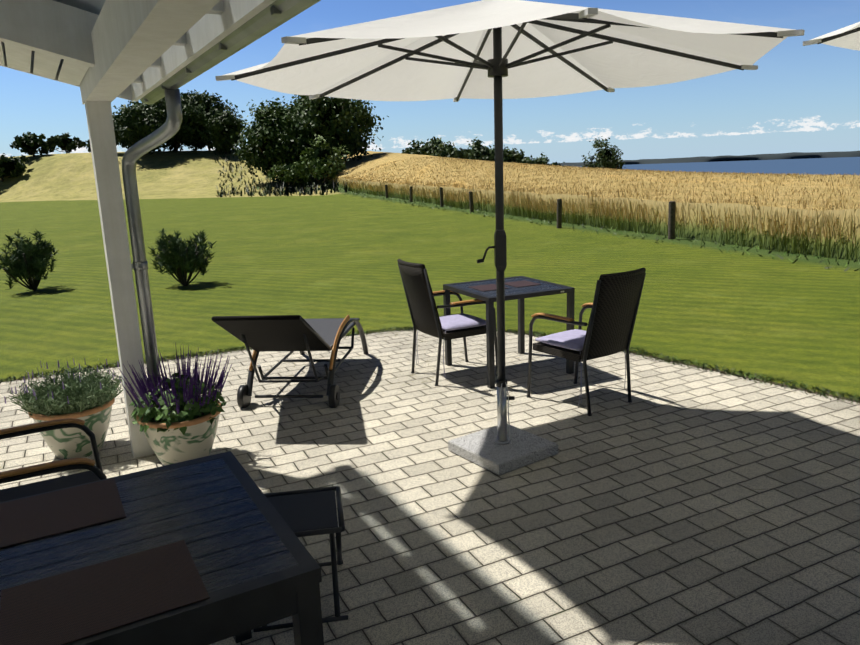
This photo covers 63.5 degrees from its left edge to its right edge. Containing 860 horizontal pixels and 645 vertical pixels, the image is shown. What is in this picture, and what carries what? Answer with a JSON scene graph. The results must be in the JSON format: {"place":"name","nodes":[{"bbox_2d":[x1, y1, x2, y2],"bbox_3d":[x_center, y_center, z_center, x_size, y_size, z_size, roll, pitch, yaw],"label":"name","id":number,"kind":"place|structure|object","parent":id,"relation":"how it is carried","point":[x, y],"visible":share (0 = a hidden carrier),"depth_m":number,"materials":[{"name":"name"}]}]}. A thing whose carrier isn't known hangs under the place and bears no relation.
{"place":"outdoors","nodes":[
{"label":"outdoors","id":0,"kind":"place"},
{"bbox_2d":[0,150,859,402],"bbox_3d":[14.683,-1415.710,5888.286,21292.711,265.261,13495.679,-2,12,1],"label":"terrain","id":1,"kind":"structure","parent":0,"point":[336,254],"depth_m":11.53,"materials":[{"name":"green plant"}]},
{"bbox_2d":[0,153,29,181],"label":"tree","id":2,"kind":"object","parent":1,"relation":"on","point":[20,166],"depth_m":78.88,"materials":[{"name":"green plant"}]},
{"bbox_2d":[0,230,59,290],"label":"bush","id":3,"kind":"object","parent":1,"relation":"on","point":[38,261],"depth_m":11.12,"materials":[{"name":"green plant"}]},
{"bbox_2d":[9,132,54,156],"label":"tree","id":4,"kind":"object","parent":1,"relation":"on","point":[47,146],"depth_m":84.14,"materials":[{"name":"green plant"}]},
{"bbox_2d":[47,132,86,152],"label":"tree","id":5,"kind":"object","parent":1,"relation":"on","point":[75,143],"depth_m":89.21,"materials":[{"name":"green plant"}]},
{"bbox_2d":[85,139,90,152],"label":"tree","id":6,"kind":"object","parent":1,"relation":"on","point":[88,146],"visible":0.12,"depth_m":92.72,"materials":[{"name":"green plant"}]},
{"bbox_2d":[112,111,137,148],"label":"hill tree","id":7,"kind":"object","parent":1,"relation":"on","point":[114,116],"depth_m":81.66,"materials":[{"name":"green plant"}]},
{"bbox_2d":[112,101,171,154],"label":"hill tree","id":8,"kind":"object","parent":1,"relation":"on","point":[137,120],"depth_m":78.49,"materials":[{"name":"green plant"}]},
{"bbox_2d":[129,101,182,150],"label":"hill tree","id":9,"kind":"object","parent":1,"relation":"on","point":[170,148],"depth_m":86.43,"materials":[{"name":"green plant"}]},
{"bbox_2d":[143,93,195,150],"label":"hill tree","id":10,"kind":"object","parent":1,"relation":"on","point":[161,103],"depth_m":81.63,"materials":[{"name":"green plant"}]},
{"bbox_2d":[148,228,216,285],"bbox_3d":[-4.003,-1.097,11.305,1.081,1.004,1.040,-2,12,1],"label":"bush","id":11,"kind":"object","parent":1,"relation":"on","point":[177,250],"depth_m":11.08,"materials":[{"name":"green plant"}]},
{"bbox_2d":[182,90,224,150],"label":"hill tree","id":12,"kind":"object","parent":1,"relation":"on","point":[200,146],"depth_m":87.80,"materials":[{"name":"green plant"}]},
{"bbox_2d":[175,89,244,150],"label":"hill tree","id":13,"kind":"object","parent":1,"relation":"on","point":[202,102],"depth_m":81.94,"materials":[{"name":"green plant"}]},
{"bbox_2d":[203,110,245,153],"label":"hill tree","id":14,"kind":"object","parent":1,"relation":"on","point":[214,125],"depth_m":80.79,"materials":[{"name":"green plant"}]},
{"bbox_2d":[230,96,315,182],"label":"tree","id":15,"kind":"object","parent":1,"relation":"on","point":[272,112],"depth_m":66.31,"materials":[{"name":"green plant"}]},
{"bbox_2d":[213,147,350,196],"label":"tall grass tufts","id":16,"kind":"object","parent":1,"relation":"on","point":[309,189],"visible":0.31,"depth_m":62.65,"materials":[{"name":"beige plant"}]},
{"bbox_2d":[267,161,311,188],"bbox_3d":[-12.677,-13.293,63.102,3.952,2.585,4.187,-2,12,1],"label":"shrub","id":17,"kind":"object","parent":1,"relation":"on","point":[288,175],"depth_m":62.38,"materials":[{"name":"green plant"}]},
{"bbox_2d":[273,98,305,171],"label":"tree","id":18,"kind":"object","parent":1,"relation":"on","point":[290,115],"depth_m":69.46,"materials":[{"name":"green plant"}]},
{"bbox_2d":[292,134,350,183],"bbox_3d":[-9.553,-14.294,61.660,5.119,4.744,5.086,-2,12,1],"label":"shrub","id":19,"kind":"object","parent":1,"relation":"on","point":[308,164],"depth_m":60.95,"materials":[{"name":"green plant"}]},
{"bbox_2d":[282,94,388,168],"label":"tree","id":20,"kind":"object","parent":1,"relation":"on","point":[356,114],"depth_m":65.02,"materials":[{"name":"green plant"}]},
{"bbox_2d":[385,185,387,197],"bbox_3d":[-2.582,-7.765,41.495,0.181,0.902,0.167,7,15,35],"label":"fence post","id":21,"kind":"object","parent":1,"relation":"on","point":[386,189],"visible":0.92,"depth_m":41.42,"materials":[{"name":"brown wood"}]},
{"bbox_2d":[410,186,412,201],"bbox_3d":[-0.978,-6.667,36.405,0.175,0.902,0.156,-2,12,1],"label":"fence post","id":22,"kind":"object","parent":1,"relation":"on","point":[411,193],"visible":0.9,"depth_m":36.33,"materials":[{"name":"brown wood"}]},
{"bbox_2d":[402,140,432,154],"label":"tree hedge row","id":23,"kind":"object","parent":1,"relation":"on","point":[408,150],"materials":[{"name":"green plant"}]},
{"bbox_2d":[411,136,445,154],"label":"tree hedge row","id":24,"kind":"object","parent":1,"relation":"on","point":[419,149],"materials":[{"name":"green plant"}]},
{"bbox_2d":[0,330,859,644],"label":"patio paving","id":25,"kind":"structure","parent":1,"relation":"on","point":[618,518],"depth_m":3.69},
{"bbox_2d":[0,418,106,501],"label":"wicker chair","id":26,"kind":"object","parent":25,"relation":"on","point":[95,472],"visible":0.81,"depth_m":2.99,"materials":[{"name":"metal"}]},
{"bbox_2d":[28,398,114,458],"bbox_3d":[-2.271,0.676,4.460,0.496,0.340,0.496,-6,13,-16],"label":"ceramic pot","id":27,"kind":"object","parent":25,"relation":"on","point":[66,443],"visible":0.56,"depth_m":4.31,"materials":[{"name":"beige ceramic"}]},
{"bbox_2d":[4,358,122,416],"bbox_3d":[-2.279,0.397,4.388,0.654,0.341,0.716,-6,13,-16],"label":"potted plant","id":28,"kind":"object","parent":27,"relation":"in","point":[93,389],"visible":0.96,"depth_m":4.29,"materials":[{"name":"green plant"}]},
{"bbox_2d":[0,0,320,457],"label":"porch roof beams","id":29,"kind":"structure","parent":25,"relation":"on","point":[102,54],"depth_m":3.10,"materials":[{"name":"white paint"}]},
{"bbox_2d":[122,89,182,399],"bbox_3d":[-1.528,-0.181,4.018,0.305,2.166,0.659,-9,14,-29],"label":"zinc downpipe","id":30,"kind":"object","parent":29,"relation":"attached to","point":[168,129],"visible":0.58,"depth_m":4.11,"materials":[{"name":"grey metal"}]},
{"bbox_2d":[0,451,323,644],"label":"patio table","id":31,"kind":"object","parent":25,"relation":"on","point":[209,550],"visible":0.98,"depth_m":1.80,"materials":[{"name":"wood"}]},
{"bbox_2d":[136,398,221,465],"bbox_3d":[-1.512,0.695,4.257,0.496,0.340,0.496,-6,13,-18],"label":"flower pot","id":32,"kind":"object","parent":25,"relation":"on","point":[173,446],"visible":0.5,"depth_m":4.09,"materials":[{"name":"beige ceramic"}]},
{"bbox_2d":[115,342,231,434],"bbox_3d":[-1.521,0.365,4.185,0.653,0.480,0.672,-6,13,-18],"label":"flowering plant","id":33,"kind":"object","parent":32,"relation":"in","point":[183,395],"visible":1,"depth_m":4.09,"materials":[{"name":"purple plant"}]},
{"bbox_2d":[211,314,368,407],"bbox_3d":[-1.025,0.138,5.601,0.752,0.829,2.079,-1,12,5],"label":"sun lounger","id":34,"kind":"object","parent":25,"relation":"on","point":[290,333],"visible":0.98,"depth_m":5.17,"materials":[{"name":"fabric"}]},
{"bbox_2d":[253,486,347,631],"bbox_3d":[-0.537,0.945,2.841,0.382,0.390,0.422,-4,13,-9],"label":"patio chair","id":35,"kind":"object","parent":25,"relation":"on","point":[307,512],"visible":0.52,"depth_m":2.80,"materials":[{"name":"metal"}]},
{"bbox_2d":[0,331,795,512],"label":"grass clippings","id":36,"kind":"object","parent":25,"relation":"on","point":[460,372],"depth_m":5.82,"materials":[{"name":"green plant"}]},
{"bbox_2d":[397,259,497,385],"bbox_3d":[0.131,-0.036,5.773,0.719,1.006,0.578,-8,14,-27],"label":"wicker chair","id":37,"kind":"object","parent":25,"relation":"on","point":[426,318],"visible":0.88,"depth_m":5.60,"materials":[{"name":"wicker"}]},
{"bbox_2d":[443,276,574,388],"bbox_3d":[0.655,0.052,5.910,0.800,0.736,0.802,-8,14,-24],"label":"square cafe table","id":38,"kind":"object","parent":25,"relation":"on","point":[520,288],"visible":0.92,"depth_m":5.70,"materials":[{"name":"metal"}]},
{"bbox_2d":[215,0,804,474],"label":"parasol","id":39,"kind":"object","parent":25,"relation":"on","point":[497,50],"visible":1,"depth_m":3.95,"materials":[{"name":"fabric"}]},
{"bbox_2d":[526,267,645,415],"bbox_3d":[1.133,0.098,5.004,0.578,1.006,0.719,-11,15,-34],"label":"wicker chair","id":40,"kind":"object","parent":25,"relation":"on","point":[614,305],"visible":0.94,"depth_m":4.79,"materials":[{"name":"wicker"}]},
{"bbox_2d":[803,22,859,50],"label":"parasol","id":41,"kind":"object","parent":25,"relation":"on","point":[847,37],"visible":1,"depth_m":4.05,"materials":[{"name":"fabric"}]},
{"bbox_2d":[0,181,859,403],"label":"grass blades","id":42,"kind":"object","parent":1,"relation":"on","point":[675,360],"depth_m":6.43,"materials":[{"name":"green plant"}]},
{"bbox_2d":[440,187,443,206],"bbox_3d":[0.524,-5.599,31.326,0.153,0.962,0.183,-10,15,-31],"label":"fence post","id":43,"kind":"object","parent":1,"relation":"on","point":[441,198],"visible":0.94,"depth_m":31.26,"materials":[{"name":"brown wood"}]},
{"bbox_2d":[428,137,455,150],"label":"tree hedge row","id":44,"kind":"object","parent":1,"relation":"on","point":[444,143],"visible":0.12,"depth_m":249.01,"materials":[{"name":"green plant"}]},
{"bbox_2d":[424,143,467,158],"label":"tree hedge row","id":45,"kind":"object","parent":1,"relation":"on","point":[461,154],"materials":[{"name":"green plant"}]},
{"bbox_2d":[469,191,473,212],"bbox_3d":[1.587,-4.551,26.632,0.178,0.922,0.145,7,15,34],"label":"fence post","id":46,"kind":"object","parent":1,"relation":"on","point":[471,201],"visible":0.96,"depth_m":26.56,"materials":[{"name":"brown wood"}]},
{"bbox_2d":[457,149,489,159],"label":"tree hedge row","id":47,"kind":"object","parent":1,"relation":"on","point":[470,152],"materials":[{"name":"green plant"}]},
{"bbox_2d":[465,137,494,160],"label":"tree hedge row","id":48,"kind":"object","parent":1,"relation":"on","point":[476,145],"materials":[{"name":"green plant"}]},
{"bbox_2d":[486,145,503,160],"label":"tree hedge row","id":49,"kind":"object","parent":1,"relation":"on","point":[491,153],"visible":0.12,"depth_m":242.90,"materials":[{"name":"green plant"}]},
{"bbox_2d":[503,148,525,162],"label":"tree hedge row","id":50,"kind":"object","parent":1,"relation":"on","point":[513,154],"materials":[{"name":"green plant"}]},
{"bbox_2d":[531,152,559,164],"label":"tree hedge row","id":51,"kind":"object","parent":1,"relation":"on","point":[540,160],"materials":[{"name":"green plant"}]},
{"bbox_2d":[557,199,561,227],"bbox_3d":[3.571,-2.955,19.188,0.138,0.901,0.149,7,15,35],"label":"fence post","id":52,"kind":"object","parent":1,"relation":"on","point":[559,213],"visible":0.88,"depth_m":19.12,"materials":[{"name":"brown wood"}]},
{"bbox_2d":[322,156,859,260],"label":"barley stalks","id":53,"kind":"object","parent":1,"relation":"on","point":[528,203],"visible":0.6,"depth_m":20.16,"materials":[{"name":"yellow plant"}]},
{"bbox_2d":[581,136,625,168],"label":"lone tree","id":54,"kind":"object","parent":1,"relation":"on","point":[613,161],"depth_m":93.53,"materials":[{"name":"green plant"}]},
{"bbox_2d":[668,201,675,238],"bbox_3d":[5.403,-2.230,15.512,0.177,0.941,0.150,-2,12,1],"label":"fence post","id":55,"kind":"object","parent":1,"relation":"on","point":[671,219],"visible":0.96,"depth_m":15.45,"materials":[{"name":"brown wood"}]},
{"bbox_2d":[0,0,859,163],"label":"sky","id":56,"kind":"structure","parent":0,"point":[798,98],"materials":[{"name":"blue"}]},
{"bbox_2d":[325,151,859,260],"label":"barley field","id":57,"kind":"structure","parent":0,"point":[366,163],"depth_m":20.86,"materials":[{"name":"beige plant"}]},
{"bbox_2d":[520,155,536,163],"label":"tree hedge row","id":58,"kind":"object","parent":57,"relation":"on","point":[527,160],"materials":[{"name":"green plant"}]},
{"bbox_2d":[548,151,859,165],"bbox_3d":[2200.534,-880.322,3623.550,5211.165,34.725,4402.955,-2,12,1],"label":"shore hills","id":59,"kind":"structure","parent":0,"point":[799,155],"depth_m":3406.89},
{"bbox_2d":[574,157,859,175],"bbox_3d":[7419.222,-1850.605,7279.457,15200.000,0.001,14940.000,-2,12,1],"label":"sea water","id":60,"kind":"structure","parent":0,"point":[838,165],"depth_m":862.25,"materials":[{"name":"blue liquid"}]}
]}

